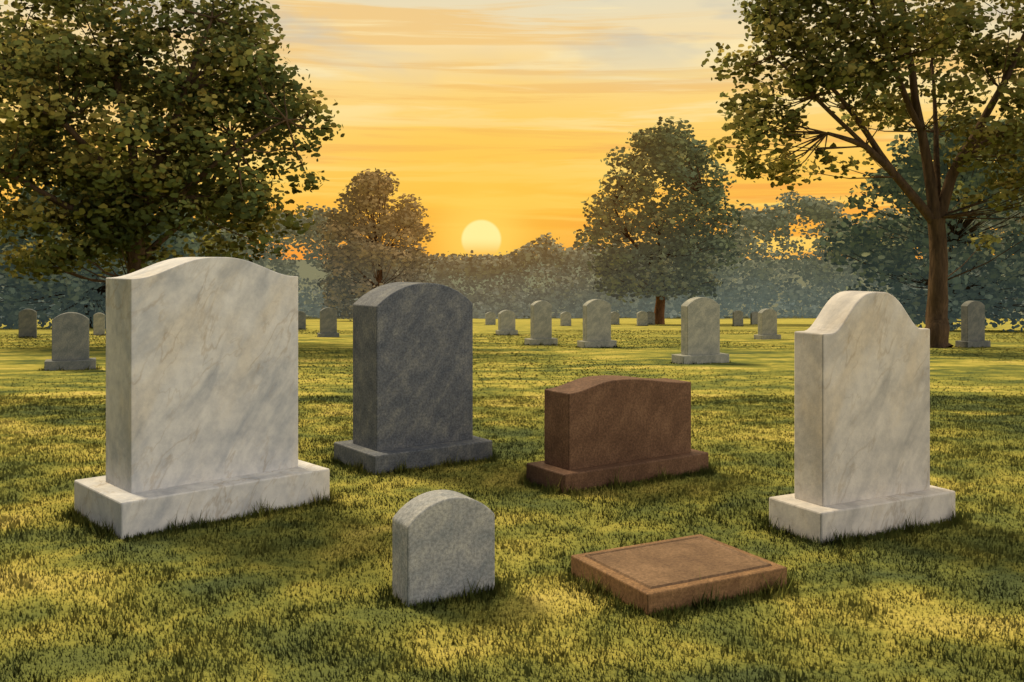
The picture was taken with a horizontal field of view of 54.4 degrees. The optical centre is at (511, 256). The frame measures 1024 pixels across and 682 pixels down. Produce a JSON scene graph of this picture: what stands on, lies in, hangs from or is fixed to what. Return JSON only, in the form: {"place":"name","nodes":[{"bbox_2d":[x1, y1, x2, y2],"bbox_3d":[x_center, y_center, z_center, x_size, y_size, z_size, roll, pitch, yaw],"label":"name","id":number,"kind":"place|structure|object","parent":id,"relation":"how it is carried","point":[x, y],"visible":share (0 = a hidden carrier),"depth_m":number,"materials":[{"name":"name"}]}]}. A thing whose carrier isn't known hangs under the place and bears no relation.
{"place":"outdoors","nodes":[
{"label":"outdoors","id":0,"kind":"place"},
{"bbox_2d":[0,260,1023,681],"bbox_3d":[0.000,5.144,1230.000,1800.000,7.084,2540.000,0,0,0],"label":"ground","id":1,"kind":"structure","parent":0,"point":[776,358],"depth_m":5.55,"materials":[{"name":"green plant"}]},
{"bbox_2d":[19,309,36,337],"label":"weathered headstone","id":2,"kind":"object","parent":1,"relation":"on","point":[28,322],"visible":0.93,"depth_m":37.12,"materials":[{"name":"stone"}]},
{"bbox_2d":[44,312,95,370],"bbox_3d":[-8.050,1.662,18.163,0.850,1.280,0.440,0,0,-22],"label":"weathered headstone","id":3,"kind":"object","parent":1,"relation":"on","point":[70,340],"visible":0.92,"depth_m":18.04,"materials":[{"name":"stone"}]},
{"bbox_2d":[93,313,104,334],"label":"weathered headstone","id":4,"kind":"object","parent":1,"relation":"on","point":[98,323],"visible":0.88,"depth_m":39.68,"materials":[{"name":"stone"}]},
{"bbox_2d":[0,179,241,328],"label":"maple tree","id":5,"kind":"object","parent":1,"relation":"on","point":[86,298],"visible":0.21,"depth_m":49.98,"materials":[{"name":"green plant"}]},
{"bbox_2d":[0,0,344,283],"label":"oak tree","id":6,"kind":"object","parent":1,"relation":"on","point":[116,207],"visible":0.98,"depth_m":28.77,"materials":[{"name":"green plant"}]},
{"bbox_2d":[74,257,329,538],"bbox_3d":[-2.000,0.942,6.492,1.390,1.875,0.800,0,0,-42],"label":"marble headstone","id":7,"kind":"object","parent":1,"relation":"on","point":[202,384],"visible":0.95,"depth_m":6.24,"materials":[{"name":"white stone"}]},
{"bbox_2d":[298,311,305,329],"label":"weathered headstone","id":8,"kind":"object","parent":1,"relation":"on","point":[301,320],"visible":0.55,"depth_m":50.10,"materials":[{"name":"stone"}]},
{"bbox_2d":[317,307,338,336],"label":"weathered headstone","id":9,"kind":"object","parent":1,"relation":"on","point":[328,321],"visible":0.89,"depth_m":35.70,"materials":[{"name":"stone"}]},
{"bbox_2d":[315,168,437,320],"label":"maple tree","id":10,"kind":"object","parent":1,"relation":"on","point":[357,253],"visible":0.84,"depth_m":73.75,"materials":[{"name":"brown plant"}]},
{"bbox_2d":[334,282,491,474],"bbox_3d":[-0.801,1.054,8.091,1.083,1.685,0.700,0,0,-36],"label":"granite headstone","id":11,"kind":"object","parent":1,"relation":"on","point":[412,374],"visible":0.88,"depth_m":7.88,"materials":[{"name":"grey stone"}]},
{"bbox_2d":[392,490,494,606],"bbox_3d":[-0.328,1.509,4.802,0.462,0.728,0.190,0,0,-30],"label":"granite headstone","id":12,"kind":"object","parent":1,"relation":"on","point":[443,543],"visible":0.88,"depth_m":4.71,"materials":[{"name":"grey stone"}]},
{"bbox_2d":[485,312,495,324],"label":"weathered headstone","id":13,"kind":"object","parent":1,"relation":"on","point":[490,318],"visible":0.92,"depth_m":60.09,"materials":[{"name":"stone"}]},
{"bbox_2d":[496,310,517,334],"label":"weathered headstone","id":14,"kind":"object","parent":1,"relation":"on","point":[506,322],"visible":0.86,"depth_m":39.82,"materials":[{"name":"stone"}]},
{"bbox_2d":[0,190,1023,318],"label":"distant treeline","id":15,"kind":"object","parent":1,"relation":"on","point":[481,268],"visible":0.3,"depth_m":97.68,"materials":[{"name":"green plant"}]},
{"bbox_2d":[524,300,557,345],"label":"weathered headstone","id":16,"kind":"object","parent":1,"relation":"on","point":[541,321],"visible":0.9,"depth_m":29.67,"materials":[{"name":"stone"}]},
{"bbox_2d":[560,312,570,325],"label":"weathered headstone","id":17,"kind":"object","parent":1,"relation":"on","point":[565,318],"visible":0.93,"depth_m":56.70,"materials":[{"name":"stone"}]},
{"bbox_2d":[577,299,616,347],"bbox_3d":[2.380,1.991,27.910,1.030,1.580,0.440,0,0,-24],"label":"weathered headstone","id":18,"kind":"object","parent":1,"relation":"on","point":[596,322],"visible":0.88,"depth_m":27.78,"materials":[{"name":"stone"}]},
{"bbox_2d":[611,312,619,324],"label":"weathered headstone","id":19,"kind":"object","parent":1,"relation":"on","point":[615,318],"visible":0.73,"depth_m":62.09,"materials":[{"name":"stone"}]},
{"bbox_2d":[526,375,708,493],"bbox_3d":[0.806,1.394,7.442,1.385,0.990,0.470,0,0,-34],"label":"brown granite headstone","id":20,"kind":"object","parent":1,"relation":"on","point":[599,430],"visible":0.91,"depth_m":7.22,"materials":[{"name":"brown stone"}]},
{"bbox_2d":[637,311,646,325],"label":"weathered headstone","id":21,"kind":"object","parent":1,"relation":"on","point":[642,318],"visible":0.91,"depth_m":58.07,"materials":[{"name":"stone"}]},
{"bbox_2d":[646,311,654,324],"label":"weathered headstone","id":22,"kind":"object","parent":1,"relation":"on","point":[650,318],"visible":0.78,"depth_m":64.09,"materials":[{"name":"stone"}]},
{"bbox_2d":[573,116,746,323],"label":"maple tree","id":23,"kind":"object","parent":1,"relation":"on","point":[675,155],"visible":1,"depth_m":63.60,"materials":[{"name":"green plant"}]},
{"bbox_2d":[571,534,786,615],"bbox_3d":[0.825,1.669,4.985,0.835,0.307,0.670,0,0,-28],"label":"flat grave marker","id":24,"kind":"object","parent":1,"relation":"on","point":[651,576],"visible":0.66,"depth_m":4.84,"materials":[{"name":"brown stone"}]},
{"bbox_2d":[672,297,728,363],"bbox_3d":[3.810,1.610,20.125,1.100,1.570,0.440,0,0,-24],"label":"weathered headstone","id":25,"kind":"object","parent":1,"relation":"on","point":[700,329],"visible":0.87,"depth_m":19.99,"materials":[{"name":"stone"}]},
{"bbox_2d":[732,310,742,325],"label":"weathered headstone","id":26,"kind":"object","parent":1,"relation":"on","point":[737,317],"visible":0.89,"depth_m":58.07,"materials":[{"name":"stone"}]},
{"bbox_2d":[750,312,757,324],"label":"weathered headstone","id":27,"kind":"object","parent":1,"relation":"on","point":[753,318],"visible":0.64,"depth_m":62.06,"materials":[{"name":"stone"}]},
{"bbox_2d":[754,309,780,339],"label":"weathered headstone","id":28,"kind":"object","parent":1,"relation":"on","point":[767,323],"visible":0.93,"depth_m":33.63,"materials":[{"name":"stone"}]},
{"bbox_2d":[769,291,954,542],"bbox_3d":[2.144,1.046,6.075,1.128,1.665,0.430,0,0,-28],"label":"marble headstone","id":29,"kind":"object","parent":1,"relation":"on","point":[862,411],"visible":0.92,"depth_m":5.92,"materials":[{"name":"white stone"}]},
{"bbox_2d":[701,0,1023,347],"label":"elm tree","id":30,"kind":"object","parent":1,"relation":"on","point":[852,68],"visible":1,"depth_m":27.35,"materials":[{"name":"green plant"}]},
{"bbox_2d":[818,115,1023,331],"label":"maple tree","id":31,"kind":"object","parent":1,"relation":"on","point":[891,257],"visible":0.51,"depth_m":46.79,"materials":[{"name":"green plant"}]},
{"bbox_2d":[955,301,990,347],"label":"weathered headstone","id":32,"kind":"object","parent":1,"relation":"on","point":[973,323],"visible":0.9,"depth_m":27.74,"materials":[{"name":"stone"}]},
{"bbox_2d":[0,0,1023,259],"label":"sky","id":33,"kind":"structure","parent":0,"point":[502,117],"materials":[{"name":"orange"}]}
]}

